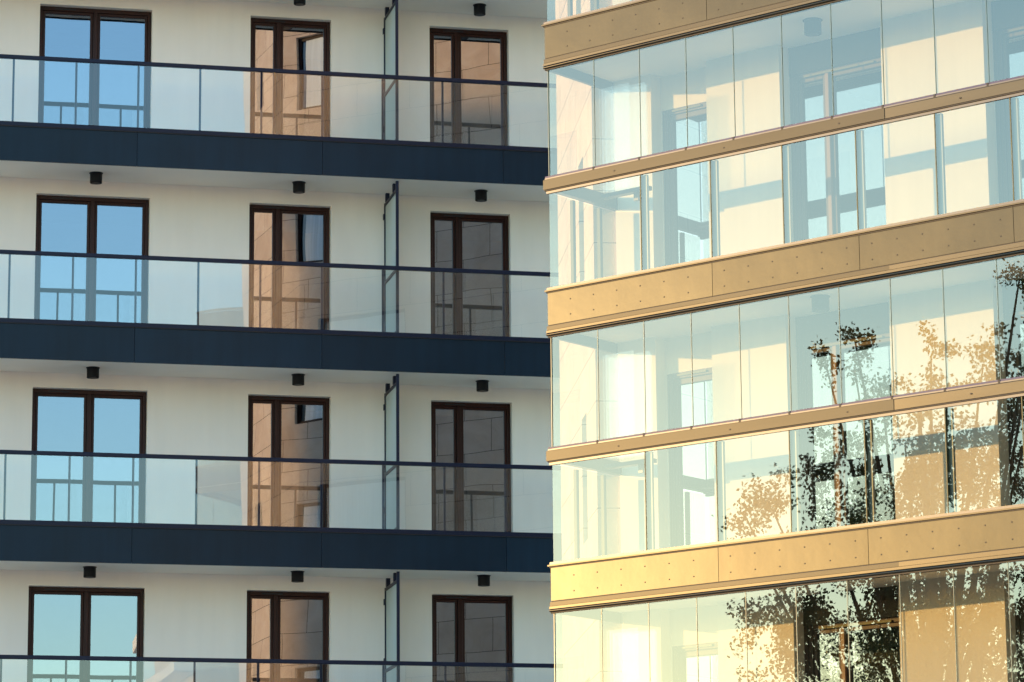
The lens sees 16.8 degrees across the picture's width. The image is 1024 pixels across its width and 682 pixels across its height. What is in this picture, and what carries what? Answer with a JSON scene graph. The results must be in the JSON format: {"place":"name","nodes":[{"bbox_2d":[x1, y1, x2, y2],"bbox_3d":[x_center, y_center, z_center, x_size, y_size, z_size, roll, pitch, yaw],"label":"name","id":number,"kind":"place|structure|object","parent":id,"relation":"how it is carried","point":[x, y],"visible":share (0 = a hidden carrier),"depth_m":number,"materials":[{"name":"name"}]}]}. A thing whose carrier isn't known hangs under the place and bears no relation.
{"place":"outdoors","nodes":[
{"label":"outdoors","id":0,"kind":"place"},
{"bbox_2d":[0,0,562,681],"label":"apartment building","id":1,"kind":"structure","parent":0,"point":[194,476],"depth_m":52.84,"materials":[{"name":"white concrete"}]},
{"bbox_2d":[27,587,143,681],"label":"balcony door","id":2,"kind":"structure","parent":1,"relation":"in","point":[63,621],"depth_m":51.65,"materials":[{"name":"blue glass"}]},
{"bbox_2d":[30,388,146,522],"bbox_3d":[-6.374,1.818,52.183,1.724,2.179,0.102,2,-12,-12],"label":"balcony door","id":3,"kind":"structure","parent":1,"relation":"in","point":[62,420],"depth_m":52.20,"materials":[{"name":"clear glass"}]},
{"bbox_2d":[83,566,96,577],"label":"ceiling lamp","id":4,"kind":"object","parent":1,"relation":"attached to","point":[89,572],"visible":1,"depth_m":51.13,"materials":[{"name":"black metal"}]},
{"bbox_2d":[34,195,148,322],"bbox_3d":[-6.401,-1.119,52.796,1.724,2.179,0.102,2,-12,-12],"label":"balcony door","id":5,"kind":"structure","parent":1,"relation":"in","point":[104,289],"depth_m":52.83,"materials":[{"name":"blue glass"}]},
{"bbox_2d":[86,366,99,378],"bbox_3d":[-6.259,0.477,51.819,0.208,0.160,0.208,2,-12,-12],"label":"ceiling lamp","id":6,"kind":"object","parent":1,"relation":"attached to","point":[92,372],"visible":1,"depth_m":51.75,"materials":[{"name":"black metal"}]},
{"bbox_2d":[38,6,150,127],"bbox_3d":[-6.428,-4.055,53.410,1.724,2.179,0.102,2,-12,-12],"label":"balcony door","id":7,"kind":"structure","parent":1,"relation":"in","point":[106,93],"depth_m":53.45,"materials":[{"name":"blue glass"}]},
{"bbox_2d":[89,171,102,184],"bbox_3d":[-6.286,-2.459,52.432,0.208,0.160,0.208,2,-12,-12],"label":"ceiling lamp","id":8,"kind":"object","parent":1,"relation":"attached to","point":[96,177],"visible":1,"depth_m":52.36,"materials":[{"name":"black metal"}]},
{"bbox_2d":[246,591,328,681],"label":"balcony door","id":9,"kind":"structure","parent":1,"relation":"in","point":[280,625],"depth_m":52.31,"materials":[{"name":"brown glass"}]},
{"bbox_2d":[247,396,328,527],"bbox_3d":[-3.416,1.927,52.836,1.268,2.179,0.102,2,-12,-12],"label":"balcony door","id":10,"kind":"structure","parent":1,"relation":"in","point":[278,427],"depth_m":52.85,"materials":[{"name":"brown glass"}]},
{"bbox_2d":[249,205,329,329],"bbox_3d":[-3.443,-1.009,53.450,1.268,2.179,0.102,2,-12,-12],"label":"balcony door","id":11,"kind":"structure","parent":1,"relation":"in","point":[290,295],"depth_m":53.47,"materials":[{"name":"brown glass"}]},
{"bbox_2d":[250,18,329,136],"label":"balcony door","id":12,"kind":"structure","parent":1,"relation":"in","point":[291,105],"depth_m":54.09,"materials":[{"name":"brown glass"}]},
{"bbox_2d":[291,571,304,582],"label":"ceiling lamp","id":13,"kind":"object","parent":1,"relation":"attached to","point":[297,576],"visible":1,"depth_m":51.80,"materials":[{"name":"black metal"}]},
{"bbox_2d":[291,373,304,385],"bbox_3d":[-3.234,0.589,52.487,0.208,0.160,0.208,2,-12,-12],"label":"ceiling lamp","id":14,"kind":"object","parent":1,"relation":"attached to","point":[297,379],"visible":1,"depth_m":52.41,"materials":[{"name":"black metal"}]},
{"bbox_2d":[292,181,305,193],"bbox_3d":[-3.261,-2.348,53.100,0.208,0.160,0.208,2,-12,-12],"label":"ceiling lamp","id":15,"kind":"object","parent":1,"relation":"attached to","point":[298,187],"visible":1,"depth_m":53.03,"materials":[{"name":"black metal"}]},
{"bbox_2d":[294,0,305,5],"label":"ceiling lamp","id":16,"kind":"object","parent":1,"relation":"attached to","point":[299,2],"visible":1,"depth_m":53.65,"materials":[{"name":"black metal"}]},
{"bbox_2d":[429,28,507,145],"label":"balcony door","id":17,"kind":"structure","parent":1,"relation":"in","point":[472,112],"depth_m":54.72,"materials":[{"name":"brown glass"}]},
{"bbox_2d":[430,213,508,336],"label":"balcony door","id":18,"kind":"structure","parent":1,"relation":"in","point":[473,302],"depth_m":54.09,"materials":[{"name":"brown glass"}]},
{"bbox_2d":[431,402,510,531],"bbox_3d":[-0.647,2.029,53.448,1.269,2.179,0.102,2,-12,-12],"label":"balcony door","id":19,"kind":"structure","parent":1,"relation":"in","point":[479,433],"depth_m":53.47,"materials":[{"name":"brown glass"}]},
{"bbox_2d":[432,595,512,681],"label":"balcony door","id":20,"kind":"structure","parent":1,"relation":"in","point":[464,628],"depth_m":52.93,"materials":[{"name":"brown glass"}]},
{"bbox_2d":[473,3,485,15],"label":"ceiling lamp","id":21,"kind":"object","parent":1,"relation":"attached to","point":[479,9],"visible":1,"depth_m":54.26,"materials":[{"name":"black metal"}]},
{"bbox_2d":[474,189,487,201],"bbox_3d":[-0.479,-2.245,53.715,0.208,0.160,0.208,2,-12,-12],"label":"ceiling lamp","id":22,"kind":"object","parent":1,"relation":"attached to","point":[480,195],"visible":1,"depth_m":53.64,"materials":[{"name":"black metal"}]},
{"bbox_2d":[476,380,488,391],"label":"ceiling lamp","id":23,"kind":"object","parent":1,"relation":"attached to","point":[481,385],"visible":1,"depth_m":53.03,"materials":[{"name":"black metal"}]},
{"bbox_2d":[477,575,490,586],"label":"ceiling lamp","id":24,"kind":"object","parent":1,"relation":"attached to","point":[483,580],"visible":1,"depth_m":52.41,"materials":[{"name":"black metal"}]},
{"bbox_2d":[541,0,1023,681],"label":"glazed building","id":25,"kind":"structure","parent":0,"point":[751,452],"depth_m":36.58,"materials":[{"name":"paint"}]},
{"bbox_2d":[662,102,709,265],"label":"balcony door","id":26,"kind":"structure","parent":25,"relation":"in","point":[686,202],"depth_m":38.43,"materials":[{"name":"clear glass"}]},
{"bbox_2d":[667,367,715,546],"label":"balcony door","id":27,"kind":"structure","parent":25,"relation":"in","point":[691,467],"depth_m":37.81,"materials":[{"name":"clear glass"}]},
{"bbox_2d":[672,642,718,681],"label":"balcony door","id":28,"kind":"structure","parent":25,"relation":"in","point":[685,666],"depth_m":37.36,"materials":[{"name":"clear glass"}]},
{"bbox_2d":[803,17,821,36],"bbox_3d":[3.187,-3.323,36.764,0.208,0.160,0.208,2,-12,-12],"label":"ceiling lamp","id":29,"kind":"object","parent":25,"relation":"attached to","point":[812,26],"visible":1,"depth_m":36.69,"materials":[{"name":"black metal"}]},
{"bbox_2d":[810,294,829,312],"bbox_3d":[3.214,-0.387,36.151,0.208,0.160,0.208,2,-12,-12],"label":"ceiling lamp","id":30,"kind":"object","parent":25,"relation":"attached to","point":[820,303],"visible":1,"depth_m":36.08,"materials":[{"name":"black metal"}]},
{"bbox_2d":[819,582,837,598],"bbox_3d":[3.241,2.550,35.538,0.208,0.160,0.208,2,-12,-12],"label":"ceiling lamp","id":31,"kind":"object","parent":25,"relation":"attached to","point":[828,590],"visible":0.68,"depth_m":35.46,"materials":[{"name":"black metal"}]},
{"bbox_2d":[788,28,885,241],"bbox_3d":[3.549,-1.987,37.141,1.303,2.618,0.102,-10,-15,38],"label":"balcony door","id":32,"kind":"structure","parent":25,"relation":"in","point":[824,194],"depth_m":37.24,"materials":[{"name":"clear glass"}]},
{"bbox_2d":[795,302,895,530],"bbox_3d":[3.576,0.949,36.528,1.303,2.618,0.102,-10,-15,38],"label":"balcony door","id":33,"kind":"structure","parent":25,"relation":"in","point":[831,457],"depth_m":36.62,"materials":[{"name":"clear glass"}]},
{"bbox_2d":[803,586,900,681],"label":"balcony door","id":34,"kind":"structure","parent":25,"relation":"in","point":[874,639],"depth_m":36.09,"materials":[{"name":"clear glass"}]},
{"bbox_2d":[991,0,1023,202],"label":"balcony door","id":35,"kind":"structure","parent":25,"relation":"in","point":[1007,16],"depth_m":35.94,"materials":[{"name":"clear glass"}]},
{"bbox_2d":[1002,279,1023,504],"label":"balcony door","id":36,"kind":"structure","parent":25,"relation":"in","point":[1012,291],"depth_m":35.35,"materials":[{"name":"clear glass"}]},
{"bbox_2d":[1013,572,1023,681],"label":"balcony door","id":37,"kind":"structure","parent":25,"relation":"in","point":[1018,578],"depth_m":34.84,"materials":[{"name":"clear glass"}]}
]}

